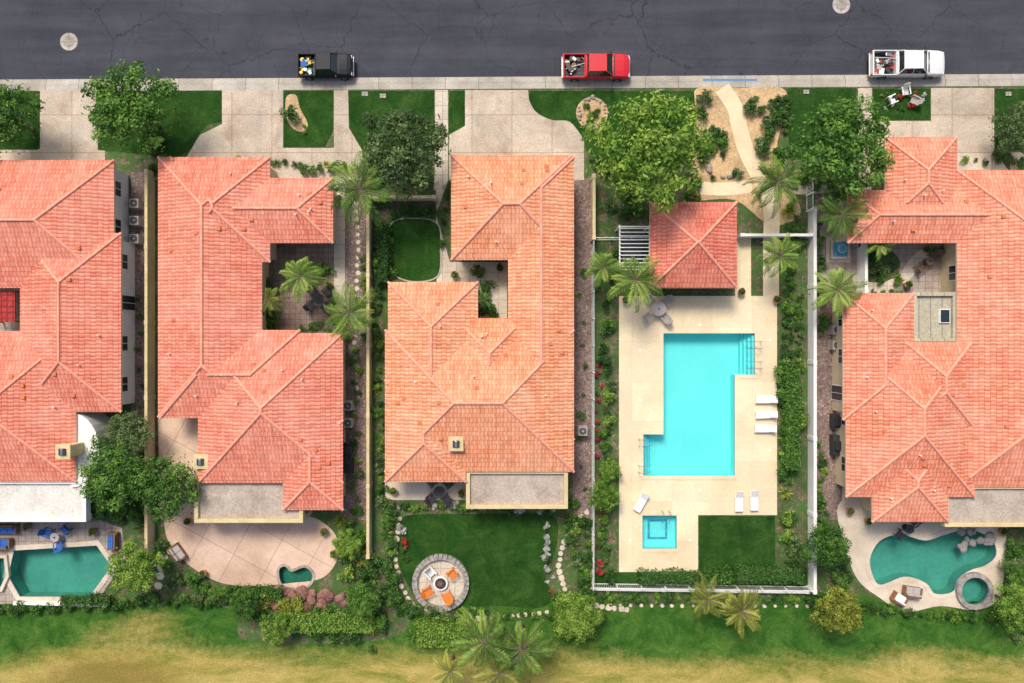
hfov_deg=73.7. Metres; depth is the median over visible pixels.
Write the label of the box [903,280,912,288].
potted plant
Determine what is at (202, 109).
lawn
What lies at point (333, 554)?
potted plant
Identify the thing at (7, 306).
lattice pergola
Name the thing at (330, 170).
shrub
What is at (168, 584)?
shrub
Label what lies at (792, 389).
hedge
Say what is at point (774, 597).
shrub
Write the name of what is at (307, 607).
pond rock
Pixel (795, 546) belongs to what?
shrub
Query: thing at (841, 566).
shrub
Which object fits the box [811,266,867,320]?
palm tree
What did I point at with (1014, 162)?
shrub
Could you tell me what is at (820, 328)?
shrub
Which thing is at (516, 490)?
patio roof
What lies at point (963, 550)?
pool rock
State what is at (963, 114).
driveway
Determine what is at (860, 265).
boundary wall
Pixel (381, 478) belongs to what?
shrub
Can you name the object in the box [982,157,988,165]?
shrub
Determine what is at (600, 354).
shrub
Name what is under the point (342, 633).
shrub
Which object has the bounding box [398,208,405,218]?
shrub
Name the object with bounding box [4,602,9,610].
shrub
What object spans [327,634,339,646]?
shrub
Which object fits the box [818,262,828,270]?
shrub
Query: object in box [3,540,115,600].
swimming pool
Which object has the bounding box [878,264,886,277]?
shrub
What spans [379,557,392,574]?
shrub
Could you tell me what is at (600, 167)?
shrub
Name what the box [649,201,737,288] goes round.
pool pavilion
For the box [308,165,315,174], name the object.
shrub
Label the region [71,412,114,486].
curved stair wall
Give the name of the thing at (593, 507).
metal fence
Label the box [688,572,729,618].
palm tree
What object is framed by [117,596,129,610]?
shrub
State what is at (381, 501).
shrub
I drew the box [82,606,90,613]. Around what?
shrub
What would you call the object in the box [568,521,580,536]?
shrub
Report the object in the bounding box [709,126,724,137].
shrub
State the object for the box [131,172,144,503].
gravel strip
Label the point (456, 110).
lawn
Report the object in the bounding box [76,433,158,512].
leafy tree
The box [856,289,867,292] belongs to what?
pillars
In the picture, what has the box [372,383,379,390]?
shrub
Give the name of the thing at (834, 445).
barbecue grill
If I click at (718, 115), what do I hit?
gravel bed
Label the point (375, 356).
shrub
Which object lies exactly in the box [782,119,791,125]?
shrub
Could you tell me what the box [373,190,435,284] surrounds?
planting bed
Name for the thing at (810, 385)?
boundary wall
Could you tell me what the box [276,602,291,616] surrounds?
shrub
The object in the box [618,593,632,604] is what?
shrub
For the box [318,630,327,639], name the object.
shrub
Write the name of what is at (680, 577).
hedge
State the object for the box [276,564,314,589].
garden pond
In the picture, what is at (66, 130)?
driveway
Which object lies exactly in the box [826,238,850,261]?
garden fountain
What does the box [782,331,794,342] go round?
shrub
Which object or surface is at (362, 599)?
leafy tree
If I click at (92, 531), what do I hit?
potted plant
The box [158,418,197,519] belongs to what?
patio
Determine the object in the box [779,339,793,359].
shrub
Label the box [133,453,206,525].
leafy tree
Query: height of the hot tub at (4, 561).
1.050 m
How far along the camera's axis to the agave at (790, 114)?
61.12 m
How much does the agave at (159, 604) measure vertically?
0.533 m
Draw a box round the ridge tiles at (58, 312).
[0,159,121,482]
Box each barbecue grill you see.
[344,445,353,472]
[829,413,840,427]
[829,434,840,455]
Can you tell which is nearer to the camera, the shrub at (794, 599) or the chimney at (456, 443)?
the chimney at (456, 443)
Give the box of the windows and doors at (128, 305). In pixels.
[115,181,134,391]
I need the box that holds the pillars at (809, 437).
[807,207,816,593]
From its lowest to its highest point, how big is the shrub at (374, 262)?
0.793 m
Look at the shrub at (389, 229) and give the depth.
60.97 m
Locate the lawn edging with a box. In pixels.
[387,218,441,281]
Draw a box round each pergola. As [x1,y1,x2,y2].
[0,291,19,322]
[615,225,649,271]
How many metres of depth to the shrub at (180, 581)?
60.87 m
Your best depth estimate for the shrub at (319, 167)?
60.98 m
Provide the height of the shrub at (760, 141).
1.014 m
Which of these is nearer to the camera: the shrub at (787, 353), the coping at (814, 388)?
the coping at (814, 388)
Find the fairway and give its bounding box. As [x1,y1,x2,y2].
[0,591,1023,682]
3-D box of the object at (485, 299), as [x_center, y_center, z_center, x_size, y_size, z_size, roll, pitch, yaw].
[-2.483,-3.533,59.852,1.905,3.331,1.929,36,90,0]
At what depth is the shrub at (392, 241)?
60.96 m
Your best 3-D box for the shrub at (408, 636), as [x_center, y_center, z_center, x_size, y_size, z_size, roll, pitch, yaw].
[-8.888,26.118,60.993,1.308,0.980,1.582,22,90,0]
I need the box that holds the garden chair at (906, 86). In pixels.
[898,83,911,95]
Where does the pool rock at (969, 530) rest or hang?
on the swimming pool at (937, 565)
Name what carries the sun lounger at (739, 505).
on the pool deck
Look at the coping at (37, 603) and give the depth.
60.88 m
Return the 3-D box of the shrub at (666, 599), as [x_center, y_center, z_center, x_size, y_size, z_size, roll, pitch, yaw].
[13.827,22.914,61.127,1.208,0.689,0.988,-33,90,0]
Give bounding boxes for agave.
[157,599,165,607]
[274,158,282,167]
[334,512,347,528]
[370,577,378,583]
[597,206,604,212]
[604,378,618,390]
[778,486,793,500]
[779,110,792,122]
[780,205,796,218]
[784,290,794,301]
[792,214,800,222]
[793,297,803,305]
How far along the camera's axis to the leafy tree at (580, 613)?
58.49 m
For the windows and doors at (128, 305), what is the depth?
59.81 m
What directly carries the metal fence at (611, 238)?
on the lot ground at (610, 222)
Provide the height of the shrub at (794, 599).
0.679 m
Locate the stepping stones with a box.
[154,202,808,620]
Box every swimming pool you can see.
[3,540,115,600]
[639,329,758,479]
[865,527,1000,598]
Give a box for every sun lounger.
[633,492,649,512]
[734,492,743,511]
[749,491,758,510]
[754,424,776,431]
[755,395,777,402]
[755,410,777,418]
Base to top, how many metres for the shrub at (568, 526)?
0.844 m
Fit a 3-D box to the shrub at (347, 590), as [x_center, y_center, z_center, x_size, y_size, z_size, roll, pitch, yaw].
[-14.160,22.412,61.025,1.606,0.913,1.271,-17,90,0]
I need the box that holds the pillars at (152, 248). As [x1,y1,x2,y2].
[144,169,155,551]
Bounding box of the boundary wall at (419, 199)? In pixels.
[375,198,432,200]
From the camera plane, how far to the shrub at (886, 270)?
60.77 m
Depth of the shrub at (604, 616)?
60.85 m
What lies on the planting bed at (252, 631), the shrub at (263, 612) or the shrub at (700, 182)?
the shrub at (263, 612)
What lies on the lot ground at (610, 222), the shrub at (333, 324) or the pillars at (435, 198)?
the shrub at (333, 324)
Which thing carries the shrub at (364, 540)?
on the lot ground at (610, 222)
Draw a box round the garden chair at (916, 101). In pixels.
[907,94,924,105]
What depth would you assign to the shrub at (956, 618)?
60.91 m
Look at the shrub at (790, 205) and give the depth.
60.89 m
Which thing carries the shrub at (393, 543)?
on the lot ground at (610, 222)
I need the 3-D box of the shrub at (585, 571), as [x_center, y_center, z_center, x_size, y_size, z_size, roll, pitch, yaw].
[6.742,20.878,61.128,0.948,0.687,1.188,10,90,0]
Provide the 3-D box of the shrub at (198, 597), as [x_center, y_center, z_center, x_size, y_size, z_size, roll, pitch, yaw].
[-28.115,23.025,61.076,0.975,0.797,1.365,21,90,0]
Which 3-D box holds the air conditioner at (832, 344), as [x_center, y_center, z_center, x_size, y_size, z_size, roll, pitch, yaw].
[28.890,0.315,60.990,0.900,0.900,0.900,0,90,0]
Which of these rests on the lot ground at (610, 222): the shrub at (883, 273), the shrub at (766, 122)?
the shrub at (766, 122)
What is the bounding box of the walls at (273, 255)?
[263,168,345,496]
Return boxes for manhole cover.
[60,33,77,49]
[832,0,849,13]
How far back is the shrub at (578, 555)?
60.95 m
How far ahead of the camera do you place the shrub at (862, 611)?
60.89 m
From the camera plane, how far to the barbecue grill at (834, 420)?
60.59 m
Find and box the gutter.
[0,74,1023,82]
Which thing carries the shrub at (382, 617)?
on the planting bed at (252, 631)
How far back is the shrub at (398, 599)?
60.73 m
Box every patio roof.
[0,480,103,521]
[194,469,311,522]
[466,472,567,508]
[909,292,955,341]
[937,487,1023,526]
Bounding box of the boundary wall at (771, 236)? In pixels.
[743,236,807,237]
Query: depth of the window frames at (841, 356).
60.17 m
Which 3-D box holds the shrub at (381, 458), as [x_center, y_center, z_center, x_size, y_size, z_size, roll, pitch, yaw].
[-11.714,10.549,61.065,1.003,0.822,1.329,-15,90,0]
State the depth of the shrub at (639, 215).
60.97 m
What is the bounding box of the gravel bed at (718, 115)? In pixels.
[687,86,800,224]
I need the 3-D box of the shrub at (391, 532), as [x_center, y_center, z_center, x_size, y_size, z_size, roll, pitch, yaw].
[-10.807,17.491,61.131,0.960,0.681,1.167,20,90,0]
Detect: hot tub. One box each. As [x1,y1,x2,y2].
[0,554,10,591]
[638,511,680,552]
[954,572,993,609]
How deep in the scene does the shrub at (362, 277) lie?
61.08 m
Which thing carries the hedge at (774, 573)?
on the lot ground at (610, 222)
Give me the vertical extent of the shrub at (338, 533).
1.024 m
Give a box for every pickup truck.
[297,50,353,80]
[561,50,629,81]
[868,47,943,78]
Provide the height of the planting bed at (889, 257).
0.001 m
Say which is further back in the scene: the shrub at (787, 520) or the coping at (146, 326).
the shrub at (787, 520)
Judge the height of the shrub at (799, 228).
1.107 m
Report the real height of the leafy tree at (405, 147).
6.670 m
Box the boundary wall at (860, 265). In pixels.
[857,243,864,289]
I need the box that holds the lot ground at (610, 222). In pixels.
[0,80,1023,606]
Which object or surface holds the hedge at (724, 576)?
on the lot ground at (610, 222)
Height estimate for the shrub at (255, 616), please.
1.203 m
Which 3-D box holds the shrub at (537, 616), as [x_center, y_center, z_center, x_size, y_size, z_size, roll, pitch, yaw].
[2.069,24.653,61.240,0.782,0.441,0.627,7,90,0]
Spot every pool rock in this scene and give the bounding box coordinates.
[957,527,965,535]
[960,547,966,552]
[966,527,972,535]
[969,538,975,546]
[976,536,983,543]
[983,537,990,543]
[985,532,994,537]
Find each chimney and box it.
[55,442,83,458]
[193,454,207,468]
[449,436,463,450]
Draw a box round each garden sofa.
[0,523,19,533]
[0,538,13,549]
[106,532,119,550]
[168,542,187,562]
[889,590,908,606]
[901,585,922,598]
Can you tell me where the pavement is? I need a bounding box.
[3,80,1023,90]
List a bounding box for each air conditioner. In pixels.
[129,199,143,209]
[129,216,143,226]
[129,234,143,244]
[344,400,354,409]
[344,417,354,427]
[577,425,586,435]
[828,325,836,334]
[828,340,836,349]
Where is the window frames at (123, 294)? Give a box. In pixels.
[115,180,135,391]
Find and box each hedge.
[58,591,115,609]
[231,583,284,602]
[284,606,376,636]
[374,223,391,286]
[412,615,468,649]
[552,589,596,639]
[635,566,704,587]
[702,564,737,588]
[732,561,806,585]
[778,364,803,472]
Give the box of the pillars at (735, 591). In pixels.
[590,587,809,593]
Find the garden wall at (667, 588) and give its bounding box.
[595,587,748,590]
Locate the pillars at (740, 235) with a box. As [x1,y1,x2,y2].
[737,233,814,238]
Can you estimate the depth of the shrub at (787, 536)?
60.80 m
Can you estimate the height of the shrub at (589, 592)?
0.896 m
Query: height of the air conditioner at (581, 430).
0.900 m
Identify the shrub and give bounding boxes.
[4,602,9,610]
[8,603,18,618]
[15,599,28,611]
[29,604,43,614]
[45,601,58,614]
[64,593,75,611]
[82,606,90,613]
[87,592,97,606]
[90,592,103,605]
[97,600,103,612]
[104,599,120,611]
[109,507,125,523]
[117,500,128,517]
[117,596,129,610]
[118,481,135,505]
[119,505,129,515]
[126,507,143,519]
[126,602,134,608]
[127,495,143,517]
[131,513,143,529]
[132,593,145,607]
[135,313,143,319]
[141,590,159,602]
[146,126,164,143]
[147,146,163,156]
[148,163,156,171]
[148,600,159,608]
[153,166,157,177]
[154,152,168,159]
[155,539,169,554]
[160,558,170,572]
[163,597,173,606]
[164,576,177,590]
[173,595,179,603]
[174,572,186,586]
[177,594,189,605]
[184,571,194,585]
[185,572,200,590]
[191,593,203,605]
[191,600,204,609]
[193,581,209,593]
[199,581,209,594]
[204,598,211,610]
[207,586,219,597]
[208,585,221,600]
[220,585,231,597]
[220,593,229,604]
[245,583,255,593]
[248,605,260,622]
[251,592,269,611]
[254,607,272,620]
[266,276,271,287]
[266,308,280,324]
[266,323,278,329]
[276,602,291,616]
[277,597,290,609]
[278,104,300,124]
[279,608,293,622]
[284,594,305,611]
[295,324,307,332]
[298,163,309,175]
[306,630,321,642]
[307,322,315,332]
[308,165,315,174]
[313,261,329,273]
[315,162,323,173]
[317,320,324,327]
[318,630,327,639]
[321,324,333,332]
[324,264,334,274]
[324,604,334,620]
[327,164,334,173]
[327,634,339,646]
[328,299,336,308]
[330,160,341,169]
[330,630,348,637]
[331,313,341,325]
[335,530,343,545]
[335,633,351,644]
[337,555,352,567]
[337,563,354,582]
[338,161,350,172]
[342,518,357,536]
[344,331,353,341]
[344,585,359,597]
[345,630,361,647]
[347,353,358,364]
[348,478,355,486]
[348,484,355,492]
[349,438,356,448]
[349,506,363,515]
[351,467,363,478]
[352,529,365,540]
[353,365,362,375]
[353,387,361,395]
[353,549,364,563]
[354,554,370,567]
[357,252,365,261]
[357,531,365,548]
[357,567,377,584]
[359,263,365,270]
[359,273,365,280]
[359,282,365,289]
[360,332,365,341]
[364,554,382,575]
[365,582,373,590]
[366,163,373,173]
[368,644,376,653]
[370,595,381,614]
[370,614,388,628]
[371,251,377,259]
[371,257,379,267]
[371,327,381,338]
[371,405,383,418]
[372,300,381,311]
[372,352,382,361]
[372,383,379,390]
[373,376,380,382]
[374,337,384,348]
[374,463,382,473]
[375,280,382,290]
[375,290,384,299]
[375,438,384,451]
[375,494,393,510]
[375,589,387,603]
[376,400,384,405]
[376,452,384,466]
[376,484,389,495]
[376,609,386,615]
[377,421,383,430]
[378,476,384,482]
[378,582,393,593]
[378,627,387,636]
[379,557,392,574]
[380,505,399,518]
[380,517,397,529]
[380,530,390,540]
[381,514,392,527]
[384,571,401,585]
[385,532,397,549]
[385,547,395,557]
[385,567,400,581]
[386,221,392,232]
[386,235,393,245]
[386,267,396,280]
[386,530,396,540]
[386,590,402,607]
[387,581,399,596]
[388,588,396,600]
[390,208,398,220]
[394,607,403,616]
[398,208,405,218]
[399,501,408,510]
[400,599,411,606]
[401,539,407,548]
[402,205,417,218]
[402,599,411,611]
[405,609,413,618]
[405,625,416,643]
[407,171,414,184]
[409,606,422,615]
[415,505,422,511]
[418,209,428,217]
[423,207,437,218]
[424,605,438,616]
[438,239,444,247]
[438,499,445,509]
[440,608,449,618]
[442,182,450,190]
[448,609,459,621]
[450,500,458,508]
[458,501,468,512]
[470,267,484,278]
[474,607,482,613]
[478,287,489,301]
[478,304,492,315]
[479,279,497,292]
[483,608,491,616]
[485,307,498,317]
[514,509,524,514]
[531,613,538,619]
[540,553,550,560]
[541,611,548,619]
[543,521,549,529]
[544,557,552,564]
[544,565,550,572]
[551,591,558,600]
[563,516,573,530]
[564,534,578,545]
[565,509,575,521]
[568,497,580,508]
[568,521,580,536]
[571,514,586,526]
[571,552,580,560]
[571,559,581,567]
[576,411,586,418]
[577,566,586,579]
[579,575,590,589]
[580,267,587,276]
[580,550,595,561]
[582,583,595,597]
[583,517,593,528]
[583,541,590,546]
[583,569,591,579]
[589,154,595,163]
[591,154,603,168]
[592,108,599,117]
[594,285,601,292]
[594,370,600,377]
[594,503,610,512]
[595,355,612,374]
[595,430,606,437]
[595,540,605,548]
[595,609,605,622]
[596,569,603,576]
[597,161,610,174]
[597,349,606,359]
[597,514,609,523]
[597,526,608,540]
[597,559,603,568]
[598,317,616,335]
[598,592,605,602]
[599,341,608,353]
[599,517,611,525]
[600,442,611,453]
[600,556,608,567]
[601,388,615,405]
[601,545,611,555]
[602,300,610,307]
[602,408,609,415]
[602,414,616,426]
[603,306,609,314]
[604,198,615,212]
[604,452,617,464]
[605,575,616,585]
[605,591,615,602]
[606,426,613,434]
[606,566,613,576]
[609,244,621,256]
[615,202,626,215]
[618,171,630,183]
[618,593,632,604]
[620,183,634,201]
[621,204,635,219]
[625,201,634,216]
[626,177,639,189]
[629,591,639,597]
[632,594,640,602]
[634,197,648,211]
[635,206,644,217]
[652,593,660,603]
[661,592,671,604]
[666,592,676,602]
[673,592,680,601]
[684,188,700,198]
[692,194,701,201]
[696,88,713,103]
[696,105,708,119]
[696,147,713,164]
[696,178,703,187]
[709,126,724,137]
[714,129,727,140]
[715,136,729,151]
[735,167,744,179]
[742,96,758,114]
[753,136,767,151]
[755,139,771,157]
[757,105,767,113]
[760,115,775,132]
[762,127,775,141]
[767,101,777,108]
[768,112,780,128]
[770,146,785,163]
[770,592,780,600]
[772,95,793,109]
[773,106,788,124]
[773,357,792,380]
[775,371,785,388]
[775,388,788,401]
[776,467,795,479]
[777,396,784,407]
[778,528,792,543]
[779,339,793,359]
[780,272,792,278]
[780,402,790,418]
[780,418,785,431]
[780,509,795,526]
[780,594,789,604]
[781,277,797,291]
[781,313,791,325]
[781,410,810,428]
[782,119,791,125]
[782,260,795,275]
[782,301,795,315]
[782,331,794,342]
[782,388,803,403]
[783,221,794,232]
[783,322,793,334]
[784,199,798,211]
[784,477,792,485]
[784,557,797,567]
[785,232,799,247]
[785,546,796,556]
[788,535,804,554]
[788,594,800,603]
[791,222,805,238]
[791,346,804,355]
[793,238,807,252]
[793,303,803,316]
[794,315,801,322]
[794,323,804,331]
[795,337,801,344]
[796,358,806,371]
[797,170,814,184]
[805,596,815,607]
[811,181,822,191]
[811,593,821,599]
[817,235,826,243]
[817,238,823,250]
[817,253,824,265]
[817,325,824,335]
[817,492,826,507]
[817,497,824,509]
[817,509,826,520]
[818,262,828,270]
[818,451,824,458]
[818,459,828,467]
[820,314,830,326]
[820,467,828,477]
[822,508,831,516]
[830,571,846,586]
[832,190,841,200]
[834,577,850,594]
[837,561,847,570]
[841,567,854,581]
[856,601,868,614]
[857,606,868,618]
[868,254,872,267]
[868,256,881,274]
[869,602,878,615]
[871,259,890,273]
[876,278,884,285]
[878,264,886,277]
[880,606,889,617]
[887,602,895,613]
[888,262,896,268]
[891,605,899,613]
[893,277,904,285]
[902,608,915,618]
[927,610,935,619]
[936,609,945,621]
[945,610,956,619]
[950,610,960,623]
[955,608,966,620]
[960,155,969,163]
[965,614,974,622]
[973,613,981,622]
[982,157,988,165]
[983,616,990,623]
[988,611,997,620]
[991,148,1003,164]
[993,151,1007,161]
[998,555,1019,571]
[999,614,1011,625]
[1002,550,1022,561]
[1002,580,1012,595]
[1005,538,1023,558]
[1006,151,1014,161]
[1010,158,1019,164]
[1010,632,1023,643]
[1017,156,1023,169]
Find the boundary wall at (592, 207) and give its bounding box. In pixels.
[591,179,592,235]
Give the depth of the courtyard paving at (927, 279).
61.43 m
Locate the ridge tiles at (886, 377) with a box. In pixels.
[842,136,1023,522]
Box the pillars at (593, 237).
[590,173,595,241]
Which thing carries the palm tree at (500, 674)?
on the fairway
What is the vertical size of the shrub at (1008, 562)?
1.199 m
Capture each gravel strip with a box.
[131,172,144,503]
[340,182,365,519]
[573,178,591,519]
[815,190,841,519]
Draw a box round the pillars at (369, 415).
[366,205,372,558]
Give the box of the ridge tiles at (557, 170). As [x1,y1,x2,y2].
[384,154,574,482]
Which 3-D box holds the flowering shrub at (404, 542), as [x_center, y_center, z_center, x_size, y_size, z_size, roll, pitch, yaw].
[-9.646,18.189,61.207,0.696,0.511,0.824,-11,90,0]
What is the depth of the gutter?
61.57 m
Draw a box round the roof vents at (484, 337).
[396,164,563,439]
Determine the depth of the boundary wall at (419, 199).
60.74 m
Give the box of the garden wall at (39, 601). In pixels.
[19,600,59,602]
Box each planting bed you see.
[146,515,409,643]
[285,94,307,131]
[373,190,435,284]
[576,97,607,128]
[868,243,899,282]
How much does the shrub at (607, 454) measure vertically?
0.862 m
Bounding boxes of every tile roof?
[0,160,121,481]
[158,157,343,509]
[385,155,573,481]
[842,137,1023,521]
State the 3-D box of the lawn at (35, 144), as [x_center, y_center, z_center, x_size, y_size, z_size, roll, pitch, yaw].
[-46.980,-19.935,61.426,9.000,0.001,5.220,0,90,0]
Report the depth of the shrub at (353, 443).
60.97 m
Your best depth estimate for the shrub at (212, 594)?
60.79 m
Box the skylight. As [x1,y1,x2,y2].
[938,309,949,322]
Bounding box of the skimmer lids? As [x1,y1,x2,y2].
[629,324,770,540]
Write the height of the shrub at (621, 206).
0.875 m
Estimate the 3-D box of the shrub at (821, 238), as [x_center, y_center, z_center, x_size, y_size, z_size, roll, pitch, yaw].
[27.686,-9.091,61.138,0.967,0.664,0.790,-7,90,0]
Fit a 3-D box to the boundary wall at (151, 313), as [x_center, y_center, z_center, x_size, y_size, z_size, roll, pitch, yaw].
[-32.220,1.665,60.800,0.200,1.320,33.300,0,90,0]
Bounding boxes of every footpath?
[334,180,344,326]
[434,90,506,317]
[700,180,752,195]
[715,83,779,299]
[787,183,826,193]
[868,244,940,292]
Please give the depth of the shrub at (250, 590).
60.69 m
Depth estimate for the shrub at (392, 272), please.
60.88 m
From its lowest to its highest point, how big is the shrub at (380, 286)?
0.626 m
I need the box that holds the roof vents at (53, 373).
[0,188,100,407]
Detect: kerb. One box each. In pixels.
[0,77,1023,84]
[703,79,756,80]
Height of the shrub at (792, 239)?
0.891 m
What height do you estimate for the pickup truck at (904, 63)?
1.760 m
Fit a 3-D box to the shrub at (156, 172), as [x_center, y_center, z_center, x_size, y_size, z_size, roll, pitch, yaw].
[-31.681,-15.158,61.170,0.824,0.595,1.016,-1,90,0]
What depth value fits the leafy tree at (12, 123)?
57.05 m
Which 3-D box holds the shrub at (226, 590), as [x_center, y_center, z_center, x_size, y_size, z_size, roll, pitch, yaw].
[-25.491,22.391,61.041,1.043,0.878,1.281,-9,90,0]
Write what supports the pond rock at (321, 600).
on the planting bed at (252, 631)
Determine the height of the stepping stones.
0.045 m
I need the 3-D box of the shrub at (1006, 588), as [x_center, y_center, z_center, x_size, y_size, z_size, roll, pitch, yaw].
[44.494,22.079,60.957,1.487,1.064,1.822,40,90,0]
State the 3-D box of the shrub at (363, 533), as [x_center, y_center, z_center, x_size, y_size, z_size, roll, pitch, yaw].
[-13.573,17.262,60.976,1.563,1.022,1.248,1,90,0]
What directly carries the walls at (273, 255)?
on the lot ground at (610, 222)
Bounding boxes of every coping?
[18,602,101,606]
[144,174,147,546]
[366,209,368,553]
[372,195,431,197]
[593,178,595,234]
[595,588,805,593]
[745,233,809,235]
[813,212,816,589]
[865,243,867,288]
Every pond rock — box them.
[265,598,274,606]
[272,602,277,610]
[280,586,286,595]
[286,590,295,598]
[296,586,308,594]
[301,585,306,599]
[301,602,311,611]
[307,595,316,606]
[308,589,316,597]
[316,602,326,609]
[317,590,322,598]
[318,598,325,603]
[322,588,333,597]
[333,594,344,603]
[340,600,347,607]
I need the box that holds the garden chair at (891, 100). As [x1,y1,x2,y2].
[885,93,898,105]
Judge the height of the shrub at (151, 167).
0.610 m
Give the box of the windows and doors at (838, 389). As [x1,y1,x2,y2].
[832,175,955,470]
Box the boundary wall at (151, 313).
[145,174,154,546]
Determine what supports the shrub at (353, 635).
on the planting bed at (252, 631)
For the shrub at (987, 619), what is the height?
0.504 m
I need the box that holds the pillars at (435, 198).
[369,195,437,201]
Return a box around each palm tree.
[261,287,290,317]
[278,257,329,303]
[323,282,378,340]
[327,151,392,231]
[432,649,472,682]
[448,606,512,673]
[473,648,530,682]
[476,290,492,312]
[485,618,556,677]
[584,252,619,287]
[606,256,664,312]
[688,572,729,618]
[715,588,760,638]
[742,154,803,219]
[752,232,799,283]
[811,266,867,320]
[814,189,871,241]
[863,243,895,261]
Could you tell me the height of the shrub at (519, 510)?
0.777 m
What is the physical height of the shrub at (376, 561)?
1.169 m
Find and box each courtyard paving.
[0,288,19,330]
[269,243,333,332]
[820,215,939,299]
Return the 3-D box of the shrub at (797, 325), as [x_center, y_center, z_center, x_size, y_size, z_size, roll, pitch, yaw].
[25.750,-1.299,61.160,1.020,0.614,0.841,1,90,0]
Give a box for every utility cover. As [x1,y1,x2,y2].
[362,91,367,95]
[380,93,385,97]
[803,89,809,93]
[1005,91,1011,95]
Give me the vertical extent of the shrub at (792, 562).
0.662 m
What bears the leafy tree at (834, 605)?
on the lot ground at (610, 222)
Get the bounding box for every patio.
[0,520,125,603]
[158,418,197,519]
[164,517,337,587]
[385,482,465,499]
[837,501,1005,611]
[842,486,870,514]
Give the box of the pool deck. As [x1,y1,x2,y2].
[619,238,776,571]
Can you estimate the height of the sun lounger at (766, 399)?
0.691 m
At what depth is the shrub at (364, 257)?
60.96 m
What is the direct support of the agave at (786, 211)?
on the gravel bed at (718, 115)
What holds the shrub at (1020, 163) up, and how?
on the lot ground at (610, 222)
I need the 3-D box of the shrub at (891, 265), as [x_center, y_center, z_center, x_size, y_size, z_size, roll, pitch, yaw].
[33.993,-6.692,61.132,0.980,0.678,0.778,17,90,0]
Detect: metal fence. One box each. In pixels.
[591,242,594,589]
[591,583,812,591]
[596,237,648,240]
[805,177,813,212]
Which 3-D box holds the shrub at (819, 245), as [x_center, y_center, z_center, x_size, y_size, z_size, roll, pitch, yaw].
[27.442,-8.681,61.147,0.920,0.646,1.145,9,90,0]
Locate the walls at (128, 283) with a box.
[115,169,134,404]
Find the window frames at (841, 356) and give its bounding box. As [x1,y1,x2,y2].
[832,174,955,471]
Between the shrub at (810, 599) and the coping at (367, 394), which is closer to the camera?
the coping at (367, 394)
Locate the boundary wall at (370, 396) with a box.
[367,210,371,553]
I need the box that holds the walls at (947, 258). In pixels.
[832,151,955,510]
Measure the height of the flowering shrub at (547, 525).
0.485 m
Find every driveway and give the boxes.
[0,90,104,159]
[155,90,361,179]
[449,90,583,179]
[858,88,1007,189]
[1010,152,1023,169]
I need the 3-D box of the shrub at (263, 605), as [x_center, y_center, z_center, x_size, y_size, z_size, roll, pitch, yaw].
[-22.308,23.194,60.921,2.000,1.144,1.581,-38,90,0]
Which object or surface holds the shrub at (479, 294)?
on the lot ground at (610, 222)
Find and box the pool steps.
[643,333,753,538]
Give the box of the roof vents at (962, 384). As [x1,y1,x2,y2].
[866,179,1008,499]
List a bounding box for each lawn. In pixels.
[0,91,39,148]
[96,91,221,155]
[284,91,332,146]
[348,91,433,171]
[389,219,439,280]
[397,513,557,607]
[449,91,464,133]
[529,91,695,180]
[593,572,807,589]
[699,516,774,569]
[787,88,856,167]
[873,89,929,119]
[995,89,1023,149]
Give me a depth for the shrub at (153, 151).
60.87 m
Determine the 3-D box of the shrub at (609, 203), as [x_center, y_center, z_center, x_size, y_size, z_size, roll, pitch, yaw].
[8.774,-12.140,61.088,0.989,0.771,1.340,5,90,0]
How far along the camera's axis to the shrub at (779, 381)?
60.69 m
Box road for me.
[0,0,1023,79]
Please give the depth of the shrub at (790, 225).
60.89 m
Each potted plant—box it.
[22,523,31,531]
[88,528,96,536]
[183,517,191,524]
[199,570,206,578]
[320,528,326,536]
[324,281,332,287]
[330,550,336,557]
[389,487,396,494]
[451,271,458,277]
[458,489,464,497]
[496,263,503,270]
[738,288,745,294]
[773,295,781,302]
[846,508,854,514]
[864,518,871,524]
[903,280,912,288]
[998,528,1007,534]
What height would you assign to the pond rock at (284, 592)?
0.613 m
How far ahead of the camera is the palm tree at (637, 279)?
56.98 m
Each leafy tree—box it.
[0,77,45,154]
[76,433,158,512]
[80,59,184,159]
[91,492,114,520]
[103,409,156,457]
[104,538,168,595]
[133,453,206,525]
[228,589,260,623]
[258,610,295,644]
[332,529,363,560]
[343,579,381,617]
[359,100,451,201]
[553,590,603,645]
[580,89,715,215]
[586,474,620,512]
[598,457,621,481]
[782,93,895,205]
[797,517,852,573]
[808,583,863,635]
[987,101,1023,154]
[987,579,1023,633]
[1002,562,1023,590]
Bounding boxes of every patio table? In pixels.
[302,284,332,312]
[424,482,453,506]
[642,293,674,324]
[893,522,924,541]
[912,249,944,273]
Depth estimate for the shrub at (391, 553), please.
60.93 m
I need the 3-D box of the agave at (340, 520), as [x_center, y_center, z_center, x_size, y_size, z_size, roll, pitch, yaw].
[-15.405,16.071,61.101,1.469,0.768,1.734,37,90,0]
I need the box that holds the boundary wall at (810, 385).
[808,212,815,588]
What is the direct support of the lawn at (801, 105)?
on the lot ground at (610, 222)
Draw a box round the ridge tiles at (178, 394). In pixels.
[157,156,343,510]
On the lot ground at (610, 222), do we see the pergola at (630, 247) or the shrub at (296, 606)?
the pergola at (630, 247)
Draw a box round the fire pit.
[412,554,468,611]
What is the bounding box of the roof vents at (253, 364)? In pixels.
[167,172,329,468]
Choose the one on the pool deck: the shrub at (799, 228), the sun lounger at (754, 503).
the sun lounger at (754, 503)

